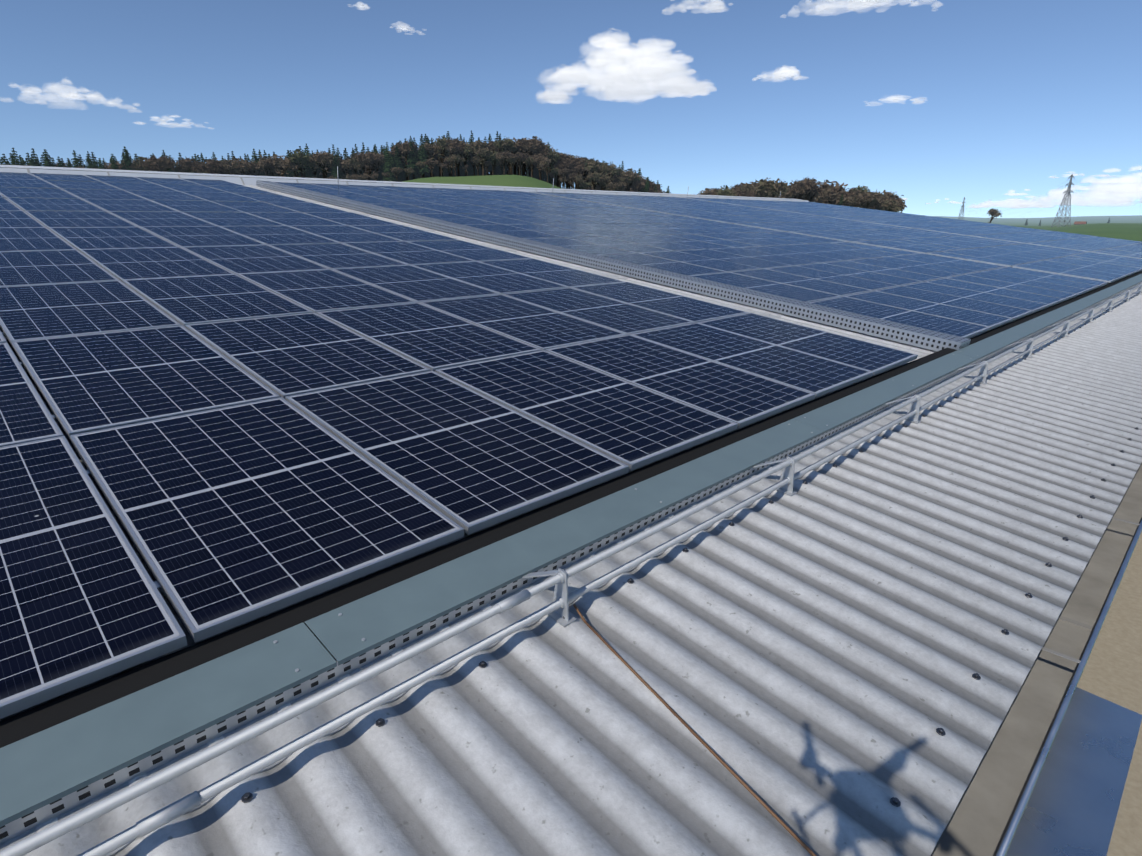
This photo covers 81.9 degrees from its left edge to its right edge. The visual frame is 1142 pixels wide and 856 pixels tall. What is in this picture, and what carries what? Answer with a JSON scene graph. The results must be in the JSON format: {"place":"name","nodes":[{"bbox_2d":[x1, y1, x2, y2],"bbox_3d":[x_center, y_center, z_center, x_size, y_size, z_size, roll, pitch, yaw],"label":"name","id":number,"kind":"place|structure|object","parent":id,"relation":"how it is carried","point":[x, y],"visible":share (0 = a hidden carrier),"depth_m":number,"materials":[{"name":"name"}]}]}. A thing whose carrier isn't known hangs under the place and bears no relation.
{"place":"outdoors","nodes":[
{"label":"outdoors","id":0,"kind":"place"},
{"bbox_2d":[0,79,138,111],"bbox_3d":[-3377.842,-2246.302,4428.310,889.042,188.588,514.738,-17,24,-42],"label":"cloud","id":1,"kind":"structure","parent":0,"point":[67,96],"depth_m":4442.51,"materials":[{"name":"white"}]},
{"bbox_2d":[134,116,201,126],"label":"cloud","id":2,"kind":"structure","parent":0,"point":[160,119],"depth_m":5592.55,"materials":[{"name":"white"}]},
{"bbox_2d":[0,172,917,718],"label":"solar panels","id":3,"kind":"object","parent":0,"point":[260,402],"depth_m":3.85,"materials":[{"name":"blue glass"}]},
{"bbox_2d":[0,0,1141,217],"label":"sky","id":4,"kind":"structure","parent":0,"point":[1020,94],"materials":[{"name":"blue"}]},
{"bbox_2d":[535,28,714,103],"bbox_3d":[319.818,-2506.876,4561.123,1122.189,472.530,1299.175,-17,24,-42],"label":"cloud","id":5,"kind":"structure","parent":0,"point":[645,70],"depth_m":4471.30,"materials":[{"name":"white"}]},
{"bbox_2d":[275,182,1107,338],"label":"solar panels","id":6,"kind":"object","parent":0,"point":[959,297],"depth_m":11.75,"materials":[{"name":"blue glass"}]},
{"bbox_2d":[662,0,726,13],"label":"cloud","id":7,"kind":"structure","parent":0,"point":[709,6],"depth_m":5398.18,"materials":[{"name":"white"}]},
{"bbox_2d":[403,175,1141,855],"bbox_3d":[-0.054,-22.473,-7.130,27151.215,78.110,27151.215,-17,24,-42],"label":"terrain","id":8,"kind":"structure","parent":0,"point":[1113,669],"depth_m":13.63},
{"bbox_2d":[12,148,23,165],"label":"spruce","id":9,"kind":"object","parent":8,"relation":"on","point":[17,162],"visible":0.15,"depth_m":223.92,"materials":[{"name":"green plant"}]},
{"bbox_2d":[42,149,56,166],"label":"spruce","id":10,"kind":"object","parent":8,"relation":"on","point":[48,162],"visible":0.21,"depth_m":224.01,"materials":[{"name":"green plant"}]},
{"bbox_2d":[71,150,81,167],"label":"spruce","id":11,"kind":"object","parent":8,"relation":"on","point":[76,161],"visible":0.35,"depth_m":236.35,"materials":[{"name":"green plant"}]},
{"bbox_2d":[109,154,120,169],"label":"spruce","id":12,"kind":"object","parent":8,"relation":"on","point":[114,166],"visible":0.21,"depth_m":232.82,"materials":[{"name":"green plant"}]},
{"bbox_2d":[120,147,131,169],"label":"spruce","id":13,"kind":"object","parent":8,"relation":"on","point":[126,159],"visible":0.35,"depth_m":235.37,"materials":[{"name":"green plant"}]},
{"bbox_2d":[117,156,149,170],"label":"beech","id":14,"kind":"object","parent":8,"relation":"on","point":[138,165],"visible":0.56,"depth_m":237.66,"materials":[{"name":"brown plant"}]},
{"bbox_2d":[142,155,177,171],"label":"beech","id":15,"kind":"object","parent":8,"relation":"on","point":[161,164],"visible":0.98,"depth_m":237.91,"materials":[{"name":"brown plant"}]},
{"bbox_2d":[171,156,210,172],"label":"beech","id":16,"kind":"object","parent":8,"relation":"on","point":[191,164],"visible":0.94,"depth_m":242.67,"materials":[{"name":"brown plant"}]},
{"bbox_2d":[204,158,228,173],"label":"tree","id":17,"kind":"object","parent":8,"relation":"on","point":[215,167],"visible":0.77,"depth_m":250.92,"materials":[{"name":"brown plant"}]},
{"bbox_2d":[220,157,241,174],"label":"tree","id":18,"kind":"object","parent":8,"relation":"on","point":[233,161],"visible":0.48,"depth_m":250.37,"materials":[{"name":"brown plant"}]},
{"bbox_2d":[223,160,250,174],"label":"tree","id":19,"kind":"object","parent":8,"relation":"on","point":[243,167],"visible":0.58,"depth_m":251.29,"materials":[{"name":"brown plant"}]},
{"bbox_2d":[236,158,263,175],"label":"beech","id":20,"kind":"object","parent":8,"relation":"on","point":[253,170],"visible":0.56,"depth_m":255.29,"materials":[{"name":"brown plant"}]},
{"bbox_2d":[254,154,276,175],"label":"beech","id":21,"kind":"object","parent":8,"relation":"on","point":[265,164],"visible":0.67,"depth_m":257.10,"materials":[{"name":"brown plant"}]},
{"bbox_2d":[269,154,294,176],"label":"beech","id":22,"kind":"object","parent":8,"relation":"on","point":[280,164],"visible":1,"depth_m":258.52,"materials":[{"name":"brown plant"}]},
{"bbox_2d":[286,149,313,177],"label":"beech","id":23,"kind":"object","parent":8,"relation":"on","point":[296,157],"visible":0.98,"depth_m":258.52,"materials":[{"name":"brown plant"}]},
{"bbox_2d":[300,144,316,177],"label":"spruce","id":24,"kind":"object","parent":8,"relation":"on","point":[309,173],"visible":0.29,"depth_m":266.35,"materials":[{"name":"green plant"}]},
{"bbox_2d":[309,151,339,178],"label":"beech","id":25,"kind":"object","parent":8,"relation":"on","point":[323,159],"visible":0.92,"depth_m":262.31,"materials":[{"name":"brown plant"}]},
{"bbox_2d":[330,144,342,178],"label":"spruce","id":26,"kind":"object","parent":8,"relation":"on","point":[334,173],"visible":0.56,"depth_m":263.97,"materials":[{"name":"green plant"}]},
{"bbox_2d":[337,158,352,179],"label":"tree","id":27,"kind":"object","parent":8,"relation":"on","point":[344,165],"visible":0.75,"depth_m":267.01,"materials":[{"name":"brown plant"}]},
{"bbox_2d":[343,156,370,174],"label":"beech","id":28,"kind":"object","parent":8,"relation":"on","point":[356,164],"visible":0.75,"depth_m":267.94,"materials":[{"name":"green plant"}]},
{"bbox_2d":[352,151,376,179],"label":"beech","id":29,"kind":"object","parent":8,"relation":"on","point":[365,158],"visible":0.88,"depth_m":268.69,"materials":[{"name":"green plant"}]},
{"bbox_2d":[371,144,383,180],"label":"spruce","id":30,"kind":"object","parent":8,"relation":"on","point":[380,176],"visible":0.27,"depth_m":279.69,"materials":[{"name":"green plant"}]},
{"bbox_2d":[370,153,385,180],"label":"beech","id":31,"kind":"object","parent":8,"relation":"on","point":[378,158],"visible":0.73,"depth_m":271.16,"materials":[{"name":"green plant"}]},
{"bbox_2d":[381,142,394,181],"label":"spruce","id":32,"kind":"object","parent":8,"relation":"on","point":[388,166],"visible":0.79,"depth_m":269.89,"materials":[{"name":"green plant"}]},
{"bbox_2d":[392,143,404,181],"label":"spruce","id":33,"kind":"object","parent":8,"relation":"on","point":[401,177],"visible":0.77,"depth_m":272.28,"materials":[{"name":"green plant"}]},
{"bbox_2d":[389,139,416,180],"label":"tree","id":34,"kind":"object","parent":8,"relation":"on","point":[404,148],"visible":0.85,"depth_m":272.07,"materials":[{"name":"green plant"}]},
{"bbox_2d":[404,136,420,178],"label":"spruce","id":35,"kind":"object","parent":8,"relation":"on","point":[412,160],"visible":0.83,"depth_m":272.43,"materials":[{"name":"green plant"}]},
{"bbox_2d":[416,134,430,177],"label":"spruce","id":36,"kind":"object","parent":8,"relation":"on","point":[422,156],"visible":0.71,"depth_m":273.02,"materials":[{"name":"green plant"}]},
{"bbox_2d":[416,141,440,176],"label":"beech","id":37,"kind":"object","parent":8,"relation":"on","point":[431,150],"visible":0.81,"depth_m":274.21,"materials":[{"name":"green plant"}]},
{"bbox_2d":[423,158,438,176],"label":"tree","id":38,"kind":"object","parent":8,"relation":"on","point":[429,162],"visible":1,"depth_m":270.93,"materials":[{"name":"plant"}]},
{"bbox_2d":[432,136,449,176],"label":"beech","id":39,"kind":"object","parent":8,"relation":"on","point":[442,143],"visible":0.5,"depth_m":274.35,"materials":[{"name":"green plant"}]},
{"bbox_2d":[443,131,456,176],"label":"spruce","id":40,"kind":"object","parent":8,"relation":"on","point":[445,170],"visible":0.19,"depth_m":284.65,"materials":[{"name":"green plant"}]},
{"bbox_2d":[442,139,464,176],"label":"beech","id":41,"kind":"object","parent":8,"relation":"on","point":[452,148],"visible":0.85,"depth_m":270.62,"materials":[{"name":"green plant"}]},
{"bbox_2d":[438,138,470,176],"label":"tree","id":42,"kind":"object","parent":8,"relation":"on","point":[458,142],"visible":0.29,"depth_m":275.10,"materials":[{"name":"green plant"}]},
{"bbox_2d":[445,154,464,176],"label":"tree","id":43,"kind":"object","parent":8,"relation":"on","point":[456,159],"visible":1,"depth_m":271.57,"materials":[{"name":"plant"}]},
{"bbox_2d":[450,141,473,175],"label":"beech","id":44,"kind":"object","parent":8,"relation":"on","point":[467,150],"visible":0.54,"depth_m":274.26,"materials":[{"name":"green plant"}]},
{"bbox_2d":[460,139,472,175],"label":"spruce","id":45,"kind":"object","parent":8,"relation":"on","point":[468,171],"visible":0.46,"depth_m":282.08,"materials":[{"name":"green plant"}]},
{"bbox_2d":[468,130,480,175],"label":"spruce","id":46,"kind":"object","parent":8,"relation":"on","point":[475,167],"visible":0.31,"depth_m":282.85,"materials":[{"name":"green plant"}]},
{"bbox_2d":[470,156,484,175],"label":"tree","id":47,"kind":"object","parent":8,"relation":"on","point":[475,160],"visible":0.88,"depth_m":276.35,"materials":[{"name":"plant"}]},
{"bbox_2d":[471,140,492,175],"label":"beech","id":48,"kind":"object","parent":8,"relation":"on","point":[478,145],"visible":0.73,"depth_m":273.50,"materials":[{"name":"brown plant"}]},
{"bbox_2d":[474,148,492,175],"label":"tree","id":49,"kind":"object","parent":8,"relation":"on","point":[482,153],"visible":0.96,"depth_m":266.63,"materials":[{"name":"plant"}]},
{"bbox_2d":[481,134,498,174],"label":"spruce","id":50,"kind":"object","parent":8,"relation":"on","point":[489,168],"visible":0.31,"depth_m":286.83,"materials":[{"name":"green plant"}]},
{"bbox_2d":[488,151,498,174],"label":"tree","id":51,"kind":"object","parent":8,"relation":"on","point":[493,157],"visible":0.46,"depth_m":268.63,"materials":[{"name":"plant"}]},
{"bbox_2d":[493,136,514,163],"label":"beech","id":52,"kind":"object","parent":8,"relation":"on","point":[504,144],"visible":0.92,"depth_m":273.42,"materials":[{"name":"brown plant"}]},
{"bbox_2d":[495,150,514,174],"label":"tree","id":53,"kind":"object","parent":8,"relation":"on","point":[503,156],"visible":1,"depth_m":264.08,"materials":[{"name":"plant"}]},
{"bbox_2d":[513,152,527,174],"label":"tree","id":54,"kind":"object","parent":8,"relation":"on","point":[521,157],"visible":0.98,"depth_m":264.92,"materials":[{"name":"plant"}]},
{"bbox_2d":[513,138,531,175],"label":"beech","id":55,"kind":"object","parent":8,"relation":"on","point":[517,144],"visible":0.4,"depth_m":273.55,"materials":[{"name":"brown plant"}]},
{"bbox_2d":[519,136,547,177],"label":"tree","id":56,"kind":"object","parent":8,"relation":"on","point":[535,144],"visible":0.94,"depth_m":272.75,"materials":[{"name":"brown plant"}]},
{"bbox_2d":[531,153,546,179],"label":"tree","id":57,"kind":"object","parent":8,"relation":"on","point":[537,159],"visible":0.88,"depth_m":270.27,"materials":[{"name":"plant"}]},
{"bbox_2d":[528,147,551,179],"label":"beech","id":58,"kind":"object","parent":8,"relation":"on","point":[542,153],"visible":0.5,"depth_m":274.40,"materials":[{"name":"brown plant"}]},
{"bbox_2d":[537,157,550,182],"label":"tree","id":59,"kind":"object","parent":8,"relation":"on","point":[545,163],"visible":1,"depth_m":266.63,"materials":[{"name":"plant"}]},
{"bbox_2d":[543,142,556,184],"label":"spruce","id":60,"kind":"object","parent":8,"relation":"on","point":[545,175],"visible":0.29,"depth_m":287.87,"materials":[{"name":"green plant"}]},
{"bbox_2d":[541,148,561,183],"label":"beech","id":61,"kind":"object","parent":8,"relation":"on","point":[552,156],"visible":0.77,"depth_m":276.08,"materials":[{"name":"brown plant"}]},
{"bbox_2d":[557,168,569,188],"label":"tree","id":62,"kind":"object","parent":8,"relation":"on","point":[563,172],"visible":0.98,"depth_m":268.63,"materials":[{"name":"plant"}]},
{"bbox_2d":[554,152,575,186],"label":"beech","id":63,"kind":"object","parent":8,"relation":"on","point":[564,155],"visible":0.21,"depth_m":280.12,"materials":[{"name":"brown plant"}]},
{"bbox_2d":[554,156,579,188],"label":"beech","id":64,"kind":"object","parent":8,"relation":"on","point":[568,162],"visible":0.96,"depth_m":276.92,"materials":[{"name":"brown plant"}]},
{"bbox_2d":[567,161,586,188],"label":"beech","id":65,"kind":"object","parent":8,"relation":"on","point":[578,169],"visible":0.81,"depth_m":278.26,"materials":[{"name":"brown plant"}]},
{"bbox_2d":[574,174,585,187],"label":"tree","id":66,"kind":"object","parent":8,"relation":"on","point":[579,179],"visible":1,"depth_m":269.52,"materials":[{"name":"plant"}]},
{"bbox_2d":[586,172,603,189],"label":"tree","id":67,"kind":"object","parent":8,"relation":"on","point":[595,176],"visible":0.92,"depth_m":272.14,"materials":[{"name":"plant"}]},
{"bbox_2d":[584,158,609,189],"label":"beech","id":68,"kind":"object","parent":8,"relation":"on","point":[592,165],"visible":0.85,"depth_m":275.66,"materials":[{"name":"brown plant"}]},
{"bbox_2d":[591,174,613,190],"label":"tree","id":69,"kind":"object","parent":8,"relation":"on","point":[606,179],"visible":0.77,"depth_m":272.99,"materials":[{"name":"plant"}]},
{"bbox_2d":[599,161,621,190],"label":"beech","id":70,"kind":"object","parent":8,"relation":"on","point":[611,170],"visible":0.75,"depth_m":276.34,"materials":[{"name":"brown plant"}]},
{"bbox_2d":[616,168,641,191],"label":"beech","id":71,"kind":"object","parent":8,"relation":"on","point":[629,176],"visible":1,"depth_m":276.29,"materials":[{"name":"brown plant"}]},
{"bbox_2d":[623,180,644,191],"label":"beech","id":72,"kind":"object","parent":8,"relation":"on","point":[639,185],"visible":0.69,"depth_m":278.68,"materials":[{"name":"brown plant"}]},
{"bbox_2d":[642,180,662,191],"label":"beech","id":73,"kind":"object","parent":8,"relation":"on","point":[652,186],"visible":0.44,"depth_m":291.35,"materials":[{"name":"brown plant"}]},
{"bbox_2d":[714,185,736,195],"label":"beech","id":74,"kind":"object","parent":8,"relation":"on","point":[727,191],"visible":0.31,"depth_m":220.24,"materials":[{"name":"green plant"}]},
{"bbox_2d":[736,189,759,196],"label":"beech","id":75,"kind":"object","parent":8,"relation":"on","point":[748,193],"visible":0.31,"depth_m":217.22,"materials":[{"name":"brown plant"}]},
{"bbox_2d":[751,177,790,197],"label":"beech","id":76,"kind":"object","parent":8,"relation":"on","point":[765,188],"visible":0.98,"depth_m":216.28,"materials":[{"name":"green plant"}]},
{"bbox_2d":[779,183,797,198],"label":"tree","id":77,"kind":"object","parent":8,"relation":"on","point":[788,194],"visible":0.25,"depth_m":233.82,"materials":[{"name":"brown plant"}]},
{"bbox_2d":[790,178,819,199],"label":"beech","id":78,"kind":"object","parent":8,"relation":"on","point":[801,190],"visible":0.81,"depth_m":232.54,"materials":[{"name":"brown plant"}]},
{"bbox_2d":[803,177,821,200],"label":"beech","id":79,"kind":"object","parent":8,"relation":"on","point":[811,195],"visible":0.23,"depth_m":237.48,"materials":[{"name":"brown plant"}]},
{"bbox_2d":[814,186,845,204],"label":"beech","id":80,"kind":"object","parent":8,"relation":"on","point":[828,196],"visible":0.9,"depth_m":228.53,"materials":[{"name":"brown plant"}]},
{"bbox_2d":[819,179,847,194],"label":"beech","id":81,"kind":"object","parent":8,"relation":"on","point":[825,185],"visible":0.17,"depth_m":233.28,"materials":[{"name":"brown plant"}]},
{"bbox_2d":[836,188,862,206],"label":"beech","id":82,"kind":"object","parent":8,"relation":"on","point":[846,195],"visible":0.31,"depth_m":222.99,"materials":[{"name":"brown plant"}]},
{"bbox_2d":[844,189,885,209],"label":"beech","id":83,"kind":"object","parent":8,"relation":"on","point":[868,199],"visible":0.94,"depth_m":212.98,"materials":[{"name":"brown plant"}]},
{"bbox_2d":[881,200,904,212],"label":"beech","id":84,"kind":"object","parent":8,"relation":"on","point":[887,205],"visible":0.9,"depth_m":209.73,"materials":[{"name":"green plant"}]},
{"bbox_2d":[885,195,906,210],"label":"tree","id":85,"kind":"object","parent":8,"relation":"on","point":[898,200],"visible":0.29,"depth_m":221.57,"materials":[{"name":"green plant"}]},
{"bbox_2d":[987,208,1001,222],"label":"tree","id":86,"kind":"object","parent":8,"relation":"on","point":[994,212],"visible":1,"depth_m":387.91,"materials":[{"name":"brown plant"}]},
{"bbox_2d":[1051,174,1074,226],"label":"transmission pylon","id":87,"kind":"object","parent":8,"relation":"on","point":[1067,191],"visible":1,"depth_m":550.83,"materials":[{"name":"silver metal"}]},
{"bbox_2d":[752,65,805,81],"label":"cloud","id":88,"kind":"structure","parent":0,"point":[779,74],"depth_m":5074.35,"materials":[{"name":"white"}]},
{"bbox_2d":[530,192,1141,282],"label":"solar panels","id":89,"kind":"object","parent":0,"point":[1086,265],"depth_m":18.79,"materials":[{"name":"blue glass"}]},
{"bbox_2d":[781,0,941,16],"bbox_3d":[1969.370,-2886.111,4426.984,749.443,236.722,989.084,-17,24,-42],"label":"cloud","id":90,"kind":"structure","parent":0,"point":[867,3],"depth_m":4461.89,"materials":[{"name":"white"}]},
{"bbox_2d":[867,95,926,103],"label":"cloud","id":91,"kind":"structure","parent":0,"point":[897,100],"depth_m":5720.53,"materials":[{"name":"white"}]},
{"bbox_2d":[682,197,1141,258],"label":"solar panels","id":92,"kind":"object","parent":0,"point":[1096,244],"depth_m":27.04,"materials":[{"name":"blue glass"}]},
{"bbox_2d":[968,189,1053,207],"bbox_3d":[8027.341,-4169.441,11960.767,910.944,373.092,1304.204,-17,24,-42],"label":"cloud","id":93,"kind":"structure","parent":0,"point":[985,205],"depth_m":11976.89,"materials":[{"name":"white"}]},
{"bbox_2d":[995,166,1141,208],"bbox_3d":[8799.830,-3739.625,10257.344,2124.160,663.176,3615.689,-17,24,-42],"label":"cloud","id":94,"kind":"structure","parent":0,"point":[1125,191],"depth_m":10419.23,"materials":[{"name":"white"}]},
{"bbox_3d":[-1.899,-4.515,26.705,43.000,9.418,38.218,-17,24,-42],"label":"barn","id":95,"kind":"object","parent":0,"visible":0},
{"bbox_2d":[0,185,1141,855],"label":"corrugated roof sheets","id":96,"kind":"object","parent":95,"relation":"on","point":[816,651],"visible":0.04,"depth_m":2.12,"materials":[{"name":"grey metal"}]},
{"bbox_2d":[1,332,165,596],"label":"clamp","id":97,"kind":"object","parent":96,"relation":"on","point":[160,590],"depth_m":2.79,"materials":[{"name":"silver metal"}]},
{"bbox_2d":[0,165,808,201],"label":"roof ridge cap","id":98,"kind":"object","parent":96,"relation":"on","point":[247,180],"visible":0.56,"depth_m":18.93,"materials":[{"name":"grey metal"}]},
{"bbox_2d":[0,271,1141,850],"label":"eave cable tray","id":99,"kind":"object","parent":96,"relation":"on","point":[72,753],"visible":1,"depth_m":2.10,"materials":[{"name":"grey metal"}]},
{"bbox_2d":[0,282,1141,855],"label":"snow guard tubes and brackets","id":100,"kind":"object","parent":96,"relation":"on","point":[558,608],"visible":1,"depth_m":1.93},
{"bbox_2d":[256,180,970,350],"bbox_3d":[-2.198,-3.675,12.065,0.300,2.262,17.356,-17,24,-42],"label":"cable tray","id":101,"kind":"object","parent":96,"relation":"on","point":[904,333],"visible":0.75,"depth_m":8.54,"materials":[{"name":"grey metal"}]},
{"bbox_2d":[241,295,1141,806],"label":"roof screws","id":102,"kind":"object","parent":96,"relation":"on","point":[247,797],"visible":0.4,"depth_m":2.43,"materials":[{"name":"grey metal"}]},
{"bbox_2d":[573,604,816,855],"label":"earthing wire","id":103,"kind":"object","parent":96,"relation":"on","point":[750,790],"visible":0.98,"depth_m":1.84,"materials":[{"name":"brown metal"}]},
{"bbox_2d":[931,463,1141,855],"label":"eave gutter","id":104,"kind":"object","parent":95,"relation":"attached to","point":[986,817],"visible":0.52,"depth_m":2.29,"materials":[{"name":"metal"}]},
{"bbox_2d":[1006,687,1141,855],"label":"sheet metal canopy","id":105,"kind":"object","parent":95,"relation":"attached to","point":[1072,806],"visible":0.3,"depth_m":2.94,"materials":[{"name":"metal"}]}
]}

